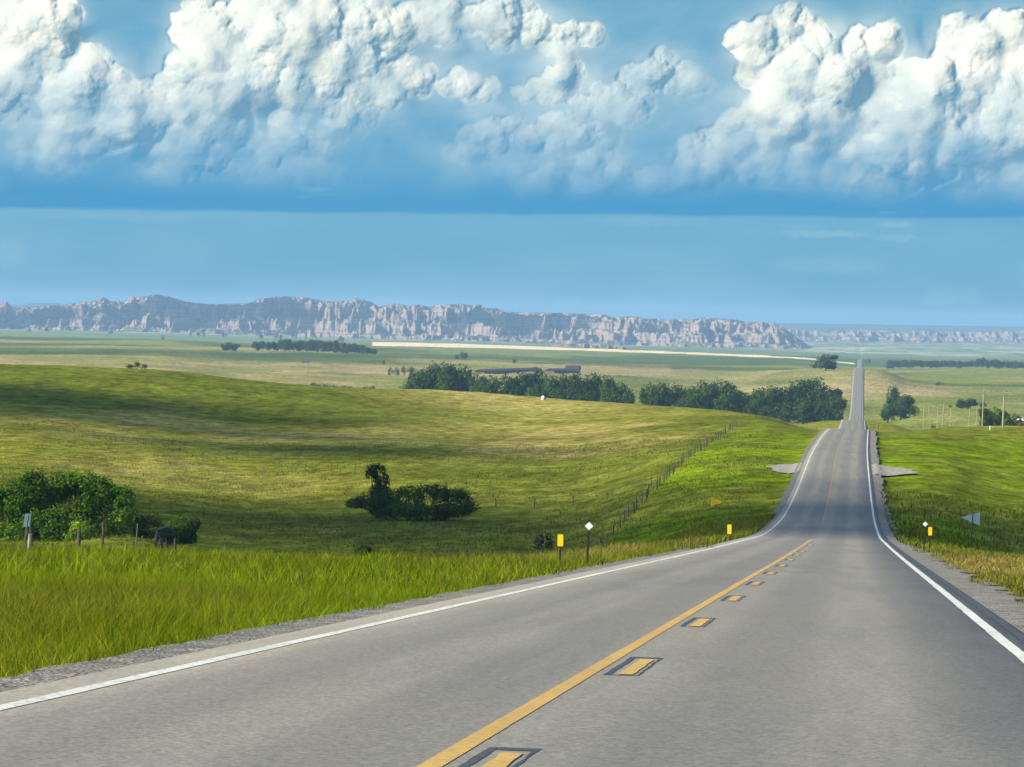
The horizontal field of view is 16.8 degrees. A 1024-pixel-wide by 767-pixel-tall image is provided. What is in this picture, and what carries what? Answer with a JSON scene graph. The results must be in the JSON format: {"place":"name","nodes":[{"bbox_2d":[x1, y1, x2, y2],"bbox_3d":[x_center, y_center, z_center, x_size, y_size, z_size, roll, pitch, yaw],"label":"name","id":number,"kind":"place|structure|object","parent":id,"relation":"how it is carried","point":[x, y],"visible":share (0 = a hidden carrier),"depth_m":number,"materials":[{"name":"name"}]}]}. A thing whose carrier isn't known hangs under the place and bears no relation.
{"place":"outdoors","nodes":[
{"label":"outdoors","id":0,"kind":"place"},
{"bbox_2d":[0,294,812,348],"bbox_3d":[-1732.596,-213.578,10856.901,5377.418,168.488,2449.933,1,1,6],"label":"hills","id":1,"kind":"structure","parent":0,"point":[288,316],"depth_m":10129.57,"materials":[{"name":"stone"}]},
{"bbox_2d":[0,360,1023,766],"bbox_3d":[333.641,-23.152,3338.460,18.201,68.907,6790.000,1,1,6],"label":"road","id":2,"kind":"structure","parent":0,"point":[846,638],"depth_m":26.82,"materials":[{"name":"grey asphalt"}]},
{"bbox_2d":[0,429,828,709],"bbox_3d":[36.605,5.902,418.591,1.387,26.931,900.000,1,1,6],"label":"edge line","id":3,"kind":"object","parent":2,"relation":"on","point":[74,690],"visible":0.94,"depth_m":30.82,"materials":[{"name":"white paint"}]},
{"bbox_2d":[458,747,496,766],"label":"crack sealer","id":4,"kind":"object","parent":2,"relation":"on","point":[478,757],"visible":1,"depth_m":18.25,"materials":[{"name":"grey asphalt"}]},
{"bbox_2d":[481,752,521,766],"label":"road marking","id":5,"kind":"object","parent":2,"relation":"on","point":[502,759],"visible":1,"depth_m":18.04,"materials":[{"name":"yellow paint"}]},
{"bbox_2d":[495,747,541,750],"bbox_3d":[0.035,1.997,18.966,0.248,0.012,0.220,1,1,6],"label":"crack sealer","id":6,"kind":"object","parent":2,"relation":"on","point":[519,749],"visible":1,"depth_m":18.97,"materials":[{"name":"grey asphalt"}]},
{"bbox_2d":[417,540,810,766],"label":"line","id":7,"kind":"object","parent":2,"relation":"on","point":[451,753],"visible":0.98,"depth_m":24.51,"materials":[{"name":"yellow paint"}]},
{"bbox_2d":[603,657,635,674],"bbox_3d":[0.930,2.402,29.598,0.068,0.199,3.600,1,1,6],"label":"crack sealer","id":8,"kind":"object","parent":2,"relation":"on","point":[619,666],"visible":1,"depth_m":29.36,"materials":[{"name":"grey asphalt"}]},
{"bbox_2d":[618,659,653,673],"bbox_3d":[1.062,2.397,29.434,0.134,0.166,3.000,1,1,6],"label":"road marking","id":9,"kind":"object","parent":2,"relation":"on","point":[635,667],"visible":1,"depth_m":29.37,"materials":[{"name":"yellow paint"}]},
{"bbox_2d":[822,420,852,521],"bbox_3d":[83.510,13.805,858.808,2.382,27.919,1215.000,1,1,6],"label":"line","id":10,"kind":"object","parent":2,"relation":"on","point":[832,479],"visible":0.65,"depth_m":347.09,"materials":[{"name":"yellow paint"}]},
{"bbox_2d":[867,433,1023,662],"bbox_3d":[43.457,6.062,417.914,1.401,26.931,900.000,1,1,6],"label":"edge line","id":11,"kind":"object","parent":2,"relation":"on","point":[1016,651],"visible":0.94,"depth_m":51.58,"materials":[{"name":"white paint"}]},
{"bbox_2d":[869,430,1023,642],"bbox_3d":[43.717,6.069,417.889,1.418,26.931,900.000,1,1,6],"label":"asphalt shoulder","id":12,"kind":"object","parent":2,"relation":"on","point":[1017,634],"visible":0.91,"depth_m":62.93},
{"bbox_2d":[0,329,1023,560],"bbox_3d":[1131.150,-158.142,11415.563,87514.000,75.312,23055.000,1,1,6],"label":"ground","id":13,"kind":"structure","parent":0,"point":[206,387],"depth_m":590.02,"materials":[{"name":"green plant"}]},
{"bbox_2d":[22,513,30,551],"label":"marker sign","id":14,"kind":"object","parent":13,"relation":"on","point":[27,519],"visible":0.88,"depth_m":83.62,"materials":[{"name":"metal"}]},
{"bbox_2d":[0,467,136,541],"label":"green thicket","id":15,"kind":"object","parent":13,"relation":"on","point":[92,491],"visible":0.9,"depth_m":243.97,"materials":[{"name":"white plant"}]},
{"bbox_2d":[63,519,97,540],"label":"green shrub","id":16,"kind":"object","parent":13,"relation":"on","point":[84,527],"visible":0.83,"depth_m":228.90,"materials":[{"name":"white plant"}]},
{"bbox_2d":[126,505,201,545],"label":"dark thicket","id":17,"kind":"object","parent":13,"relation":"on","point":[183,528],"visible":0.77,"depth_m":248.41,"materials":[{"name":"green plant"}]},
{"bbox_2d":[154,526,177,547],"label":"cow","id":18,"kind":"object","parent":13,"relation":"on","point":[161,536],"visible":0.84,"depth_m":207.67},
{"bbox_2d":[282,337,292,350],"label":"broadleaf tree","id":19,"kind":"object","parent":13,"relation":"on","point":[287,342],"visible":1,"depth_m":3916.13,"materials":[{"name":"green plant"}]},
{"bbox_2d":[0,545,594,679],"bbox_3d":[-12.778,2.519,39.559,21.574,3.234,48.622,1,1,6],"label":"verge grass","id":20,"kind":"structure","parent":13,"relation":"on","point":[104,621],"depth_m":44.26,"materials":[{"name":"green plant"}]},
{"bbox_2d":[0,518,614,551],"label":"pasture fence","id":21,"kind":"object","parent":13,"relation":"on","point":[30,530],"visible":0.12,"depth_m":95.17,"materials":[{"name":"brown wood"}]},
{"bbox_2d":[306,338,315,350],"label":"broadleaf tree","id":22,"kind":"object","parent":13,"relation":"on","point":[311,343],"visible":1,"depth_m":3945.23,"materials":[{"name":"green plant"}]},
{"bbox_2d":[0,536,700,591],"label":"verge grass","id":23,"kind":"structure","parent":13,"relation":"on","point":[453,569],"depth_m":72.47,"materials":[{"name":"green plant"}]},
{"bbox_2d":[0,531,715,558],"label":"tall grass","id":24,"kind":"structure","parent":13,"relation":"on","point":[695,543],"depth_m":126.03,"materials":[{"name":"green plant"}]},
{"bbox_2d":[353,544,374,558],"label":"bush","id":25,"kind":"object","parent":13,"relation":"on","point":[360,549],"visible":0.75,"depth_m":176.70,"materials":[{"name":"green plant"}]},
{"bbox_2d":[365,463,393,517],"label":"upright bush","id":26,"kind":"object","parent":13,"relation":"on","point":[373,472],"visible":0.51,"depth_m":353.04,"materials":[{"name":"green plant"}]},
{"bbox_2d":[399,378,418,388],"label":"broadleaf tree","id":27,"kind":"object","parent":13,"relation":"on","point":[409,385],"visible":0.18,"depth_m":1570.50,"materials":[{"name":"green plant"}]},
{"bbox_2d":[343,482,480,520],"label":"gully thicket","id":28,"kind":"object","parent":13,"relation":"on","point":[387,505],"visible":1,"depth_m":347.28,"materials":[{"name":"green plant"}]},
{"bbox_2d":[0,429,825,691],"bbox_3d":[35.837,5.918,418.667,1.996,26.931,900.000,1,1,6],"label":"gravel shoulder","id":29,"kind":"object","parent":13,"relation":"on","point":[65,671],"visible":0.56,"depth_m":35.67},
{"bbox_2d":[408,370,430,388],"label":"broadleaf tree","id":30,"kind":"object","parent":13,"relation":"on","point":[423,383],"visible":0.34,"depth_m":1630.94,"materials":[{"name":"green plant"}]},
{"bbox_2d":[418,360,445,389],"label":"broadleaf tree","id":31,"kind":"object","parent":13,"relation":"on","point":[431,372],"visible":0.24,"depth_m":1668.24,"materials":[{"name":"green plant"}]},
{"bbox_2d":[434,381,455,390],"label":"broadleaf tree","id":32,"kind":"object","parent":13,"relation":"on","point":[450,388],"visible":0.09,"depth_m":1490.84,"materials":[{"name":"green plant"}]},
{"bbox_2d":[433,362,461,390],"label":"broadleaf tree","id":33,"kind":"object","parent":13,"relation":"on","point":[450,372],"visible":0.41,"depth_m":1648.31,"materials":[{"name":"green plant"}]},
{"bbox_2d":[454,363,474,391],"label":"broadleaf tree","id":34,"kind":"object","parent":13,"relation":"on","point":[464,381],"visible":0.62,"depth_m":1657.22,"materials":[{"name":"green plant"}]},
{"bbox_2d":[468,370,484,391],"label":"broadleaf tree","id":35,"kind":"object","parent":13,"relation":"on","point":[476,383],"visible":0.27,"depth_m":1628.72,"materials":[{"name":"green plant"}]},
{"bbox_2d":[478,374,502,393],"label":"broadleaf tree","id":36,"kind":"object","parent":13,"relation":"on","point":[494,384],"visible":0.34,"depth_m":1606.42,"materials":[{"name":"green plant"}]},
{"bbox_2d":[474,367,541,373],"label":"long shed","id":37,"kind":"structure","parent":13,"relation":"on","point":[497,371],"depth_m":2714.01,"materials":[{"name":"black"}]},
{"bbox_2d":[499,372,520,392],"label":"broadleaf tree","id":38,"kind":"object","parent":13,"relation":"on","point":[509,383],"visible":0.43,"depth_m":1657.87,"materials":[{"name":"green plant"}]},
{"bbox_2d":[502,385,523,395],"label":"bush","id":39,"kind":"object","parent":13,"relation":"on","point":[508,392],"visible":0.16,"depth_m":1485.72,"materials":[{"name":"green plant"}]},
{"bbox_2d":[516,371,535,395],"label":"broadleaf tree","id":40,"kind":"object","parent":13,"relation":"on","point":[525,379],"visible":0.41,"depth_m":1664.10,"materials":[{"name":"green plant"}]},
{"bbox_2d":[524,385,547,397],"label":"bush","id":41,"kind":"object","parent":13,"relation":"on","point":[533,392],"visible":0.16,"depth_m":1484.99,"materials":[{"name":"green plant"}]},
{"bbox_2d":[529,368,547,393],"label":"broadleaf tree","id":42,"kind":"object","parent":13,"relation":"on","point":[537,380],"visible":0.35,"depth_m":1684.51,"materials":[{"name":"green plant"}]},
{"bbox_2d":[532,531,554,554],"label":"grey shrub","id":43,"kind":"object","parent":13,"relation":"on","point":[539,540],"visible":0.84,"depth_m":190.24,"materials":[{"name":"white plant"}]},
{"bbox_2d":[436,476,651,507],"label":"cross fence","id":44,"kind":"object","parent":13,"relation":"on","point":[554,496],"visible":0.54,"depth_m":374.47,"materials":[{"name":"brown wood"}]},
{"bbox_2d":[539,375,560,397],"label":"broadleaf tree","id":45,"kind":"object","parent":13,"relation":"on","point":[555,383],"visible":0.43,"depth_m":1624.42,"materials":[{"name":"green plant"}]},
{"bbox_2d":[548,386,565,399],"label":"bush","id":46,"kind":"object","parent":13,"relation":"on","point":[556,393],"visible":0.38,"depth_m":1484.39,"materials":[{"name":"green plant"}]},
{"bbox_2d":[557,534,563,561],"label":"reflector post","id":47,"kind":"object","parent":13,"relation":"on","point":[560,539],"visible":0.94,"depth_m":88.38,"materials":[{"name":"yellow plastic"}]},
{"bbox_2d":[545,365,580,372],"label":"barn","id":48,"kind":"structure","parent":13,"relation":"on","point":[569,368],"depth_m":2826.59,"materials":[{"name":"black metal"}]},
{"bbox_2d":[556,373,570,398],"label":"broadleaf tree","id":49,"kind":"object","parent":13,"relation":"on","point":[563,382],"visible":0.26,"depth_m":1660.91,"materials":[{"name":"green plant"}]},
{"bbox_2d":[563,369,589,399],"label":"broadleaf tree","id":50,"kind":"object","parent":13,"relation":"on","point":[575,383],"visible":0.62,"depth_m":1644.09,"materials":[{"name":"green plant"}]},
{"bbox_2d":[574,385,598,400],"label":"bush","id":51,"kind":"object","parent":13,"relation":"on","point":[591,396],"visible":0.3,"depth_m":1482.95,"materials":[{"name":"green plant"}]},
{"bbox_2d":[585,521,593,562],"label":"delineator","id":52,"kind":"object","parent":13,"relation":"on","point":[588,525],"visible":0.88,"depth_m":90.31,"materials":[{"name":"metal"}]},
{"bbox_2d":[582,371,603,399],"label":"broadleaf tree","id":53,"kind":"object","parent":13,"relation":"on","point":[594,382],"visible":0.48,"depth_m":1652.25,"materials":[{"name":"green plant"}]},
{"bbox_2d":[598,375,616,401],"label":"broadleaf tree","id":54,"kind":"object","parent":13,"relation":"on","point":[607,383],"visible":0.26,"depth_m":1641.53,"materials":[{"name":"green plant"}]},
{"bbox_2d":[600,390,623,402],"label":"bush","id":55,"kind":"object","parent":13,"relation":"on","point":[615,398],"visible":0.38,"depth_m":1481.26,"materials":[{"name":"green plant"}]},
{"bbox_2d":[609,380,634,401],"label":"broadleaf tree","id":56,"kind":"object","parent":13,"relation":"on","point":[620,389],"visible":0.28,"depth_m":1619.21,"materials":[{"name":"green plant"}]},
{"bbox_2d":[621,390,635,403],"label":"bush","id":57,"kind":"object","parent":13,"relation":"on","point":[627,396],"visible":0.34,"depth_m":1601.58,"materials":[{"name":"green plant"}]},
{"bbox_2d":[637,382,658,404],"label":"broadleaf tree","id":58,"kind":"object","parent":13,"relation":"on","point":[644,396],"visible":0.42,"depth_m":1600.36,"materials":[{"name":"green plant"}]},
{"bbox_2d":[646,391,663,405],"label":"broadleaf tree","id":59,"kind":"object","parent":13,"relation":"on","point":[656,400],"visible":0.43,"depth_m":1499.22,"materials":[{"name":"green plant"}]},
{"bbox_2d":[651,381,674,406],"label":"broadleaf tree","id":60,"kind":"object","parent":13,"relation":"on","point":[663,390],"visible":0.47,"depth_m":1637.95,"materials":[{"name":"green plant"}]},
{"bbox_2d":[668,382,687,404],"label":"broadleaf tree","id":61,"kind":"object","parent":13,"relation":"on","point":[677,392],"visible":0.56,"depth_m":1647.81,"materials":[{"name":"green plant"}]},
{"bbox_2d":[620,420,736,527],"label":"pasture fence","id":62,"kind":"object","parent":13,"relation":"on","point":[657,479],"visible":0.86,"depth_m":396.15,"materials":[{"name":"brown wood"}]},
{"bbox_2d":[671,398,690,407],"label":"broadleaf tree","id":63,"kind":"object","parent":13,"relation":"on","point":[681,403],"visible":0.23,"depth_m":1478.57,"materials":[{"name":"green plant"}]},
{"bbox_2d":[680,385,699,400],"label":"broadleaf tree","id":64,"kind":"object","parent":13,"relation":"on","point":[686,395],"visible":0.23,"depth_m":1638.87,"materials":[{"name":"green plant"}]},
{"bbox_2d":[687,392,707,408],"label":"broadleaf tree","id":65,"kind":"object","parent":13,"relation":"on","point":[694,401],"visible":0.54,"depth_m":1497.29,"materials":[{"name":"green plant"}]},
{"bbox_2d":[696,378,718,403],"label":"broadleaf tree","id":66,"kind":"object","parent":13,"relation":"on","point":[700,387],"visible":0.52,"depth_m":1658.04,"materials":[{"name":"green plant"}]},
{"bbox_2d":[642,513,775,544],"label":"verge grass","id":67,"kind":"structure","parent":13,"relation":"on","point":[744,526],"depth_m":242.83,"materials":[{"name":"green plant"}]},
{"bbox_2d":[699,377,736,409],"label":"broadleaf tree","id":68,"kind":"object","parent":13,"relation":"on","point":[710,390],"visible":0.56,"depth_m":1646.42,"materials":[{"name":"green plant"}]},
{"bbox_2d":[711,394,731,410],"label":"broadleaf tree","id":69,"kind":"object","parent":13,"relation":"on","point":[725,405],"visible":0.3,"depth_m":1477.45,"materials":[{"name":"green plant"}]},
{"bbox_2d":[719,384,743,411],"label":"broadleaf tree","id":70,"kind":"object","parent":13,"relation":"on","point":[735,397],"visible":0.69,"depth_m":1635.76,"materials":[{"name":"green plant"}]},
{"bbox_2d":[735,392,749,412],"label":"broadleaf tree","id":71,"kind":"object","parent":13,"relation":"on","point":[744,400],"visible":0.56,"depth_m":1644.79,"materials":[{"name":"green plant"}]},
{"bbox_2d":[742,401,759,415],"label":"broadleaf tree","id":72,"kind":"object","parent":13,"relation":"on","point":[753,407],"visible":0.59,"depth_m":1496.73,"materials":[{"name":"green plant"}]},
{"bbox_2d":[747,386,770,407],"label":"broadleaf tree","id":73,"kind":"object","parent":13,"relation":"on","point":[757,395],"visible":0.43,"depth_m":1635.30,"materials":[{"name":"green plant"}]},
{"bbox_2d":[757,405,774,417],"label":"broadleaf tree","id":74,"kind":"object","parent":13,"relation":"on","point":[766,410],"visible":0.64,"depth_m":1555.15,"materials":[{"name":"green plant"}]},
{"bbox_2d":[760,384,785,415],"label":"broadleaf tree","id":75,"kind":"object","parent":13,"relation":"on","point":[775,397],"visible":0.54,"depth_m":1651.86,"materials":[{"name":"green plant"}]},
{"bbox_2d":[774,403,793,422],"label":"broadleaf tree","id":76,"kind":"object","parent":13,"relation":"on","point":[785,414],"visible":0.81,"depth_m":1553.82,"materials":[{"name":"green plant"}]},
{"bbox_2d":[766,462,802,473],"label":"gravel approach","id":77,"kind":"structure","parent":13,"relation":"on","point":[787,468],"depth_m":388.18,"materials":[{"name":"grey gravel"}]},
{"bbox_2d":[778,386,797,420],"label":"broadleaf tree","id":78,"kind":"object","parent":13,"relation":"on","point":[789,398],"visible":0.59,"depth_m":1674.00,"materials":[{"name":"green plant"}]},
{"bbox_2d":[785,378,810,421],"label":"broadleaf tree","id":79,"kind":"object","parent":13,"relation":"on","point":[797,389],"visible":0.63,"depth_m":1681.72,"materials":[{"name":"green plant"}]},
{"bbox_2d":[791,397,813,424],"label":"broadleaf tree","id":80,"kind":"object","parent":13,"relation":"on","point":[804,410],"visible":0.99,"depth_m":1592.90,"materials":[{"name":"green plant"}]},
{"bbox_2d":[796,377,826,421],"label":"broadleaf tree","id":81,"kind":"object","parent":13,"relation":"on","point":[813,386],"visible":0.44,"depth_m":1680.85,"materials":[{"name":"green plant"}]},
{"bbox_2d":[808,400,835,421],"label":"broadleaf tree","id":82,"kind":"object","parent":13,"relation":"on","point":[820,410],"visible":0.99,"depth_m":1592.78,"materials":[{"name":"green plant"}]},
{"bbox_2d":[810,354,839,370],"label":"broadleaf tree","id":83,"kind":"object","parent":13,"relation":"on","point":[828,363],"visible":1,"depth_m":2677.00,"materials":[{"name":"green plant"}]},
{"bbox_2d":[814,383,843,420],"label":"broadleaf tree","id":84,"kind":"object","parent":13,"relation":"on","point":[826,395],"visible":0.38,"depth_m":1673.10,"materials":[{"name":"green plant"}]},
{"bbox_2d":[829,394,847,420],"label":"broadleaf tree","id":85,"kind":"object","parent":13,"relation":"on","point":[838,404],"visible":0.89,"depth_m":1650.73,"materials":[{"name":"green plant"}]},
{"bbox_2d":[879,405,895,422],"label":"broadleaf tree","id":86,"kind":"object","parent":13,"relation":"on","point":[887,413],"visible":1,"depth_m":1689.07,"materials":[{"name":"green plant"}]},
{"bbox_2d":[884,384,900,416],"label":"broadleaf tree","id":87,"kind":"object","parent":13,"relation":"on","point":[891,395],"visible":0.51,"depth_m":1778.57,"materials":[{"name":"green plant"}]},
{"bbox_2d":[871,464,917,475],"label":"gravel approach","id":88,"kind":"structure","parent":13,"relation":"on","point":[886,470],"depth_m":385.52,"materials":[{"name":"grey gravel"}]},
{"bbox_2d":[894,405,909,419],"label":"broadleaf tree","id":89,"kind":"object","parent":13,"relation":"on","point":[900,411],"visible":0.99,"depth_m":1688.94,"materials":[{"name":"green plant"}]},
{"bbox_2d":[897,394,915,413],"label":"broadleaf tree","id":90,"kind":"object","parent":13,"relation":"on","point":[906,401],"visible":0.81,"depth_m":1747.03,"materials":[{"name":"green plant"}]},
{"bbox_2d":[870,430,1023,632],"bbox_3d":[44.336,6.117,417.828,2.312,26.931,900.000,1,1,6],"label":"gravel shoulder","id":91,"kind":"object","parent":13,"relation":"on","point":[1004,607],"visible":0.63,"depth_m":81.47},
{"bbox_2d":[881,489,1023,554],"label":"verge grass","id":92,"kind":"structure","parent":13,"relation":"on","point":[904,539],"depth_m":267.36,"materials":[{"name":"green plant"}]},
{"bbox_2d":[910,544,1023,603],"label":"verge grass","id":93,"kind":"structure","parent":13,"relation":"on","point":[1003,569],"depth_m":112.92,"materials":[{"name":"yellow"}]},
{"bbox_2d":[961,512,979,544],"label":"pennant sign","id":94,"kind":"object","parent":13,"relation":"on","point":[974,518],"visible":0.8,"depth_m":233.21,"materials":[{"name":"metal"}]},
{"bbox_2d":[965,398,978,408],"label":"broadleaf tree","id":95,"kind":"object","parent":13,"relation":"on","point":[970,402],"visible":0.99,"depth_m":1833.62,"materials":[{"name":"green plant"}]},
{"bbox_2d":[978,406,1008,425],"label":"broadleaf tree","id":96,"kind":"object","parent":13,"relation":"on","point":[990,417],"visible":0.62,"depth_m":989.32,"materials":[{"name":"green plant"}]},
{"bbox_2d":[997,390,1011,427],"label":"utility pole","id":97,"kind":"object","parent":13,"relation":"on","point":[1004,392],"visible":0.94,"depth_m":620.61,"materials":[{"name":"grey wood"}]},
{"bbox_2d":[1004,413,1023,425],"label":"broadleaf tree","id":98,"kind":"object","parent":13,"relation":"on","point":[1008,421],"visible":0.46,"depth_m":970.04,"materials":[{"name":"green plant"}]},
{"bbox_2d":[0,0,1023,149],"bbox_3d":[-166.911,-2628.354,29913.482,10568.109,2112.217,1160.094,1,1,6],"label":"cloud","id":99,"kind":"structure","parent":0,"point":[255,44],"depth_m":29940.22,"materials":[{"name":"white"}]},
{"bbox_2d":[0,0,1023,326],"label":"sky","id":100,"kind":"structure","parent":0,"point":[635,195],"materials":[{"name":"blue"}]},
{"bbox_2d":[10,303,1023,331],"bbox_3d":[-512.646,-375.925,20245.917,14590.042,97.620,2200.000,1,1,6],"label":"hills","id":101,"kind":"structure","parent":0,"point":[851,327],"depth_m":19440.62,"materials":[{"name":"grey stone"}]},
{"bbox_2d":[541,343,632,349],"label":"eroded bank","id":102,"kind":"structure","parent":0,"point":[593,345],"depth_m":7211.56,"materials":[{"name":"beige stone"}]},
{"bbox_2d":[784,327,1023,344],"bbox_3d":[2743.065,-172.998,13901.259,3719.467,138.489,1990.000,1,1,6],"label":"hills","id":103,"kind":"structure","parent":0,"point":[1015,337],"depth_m":13574.97,"materials":[{"name":"stone"}]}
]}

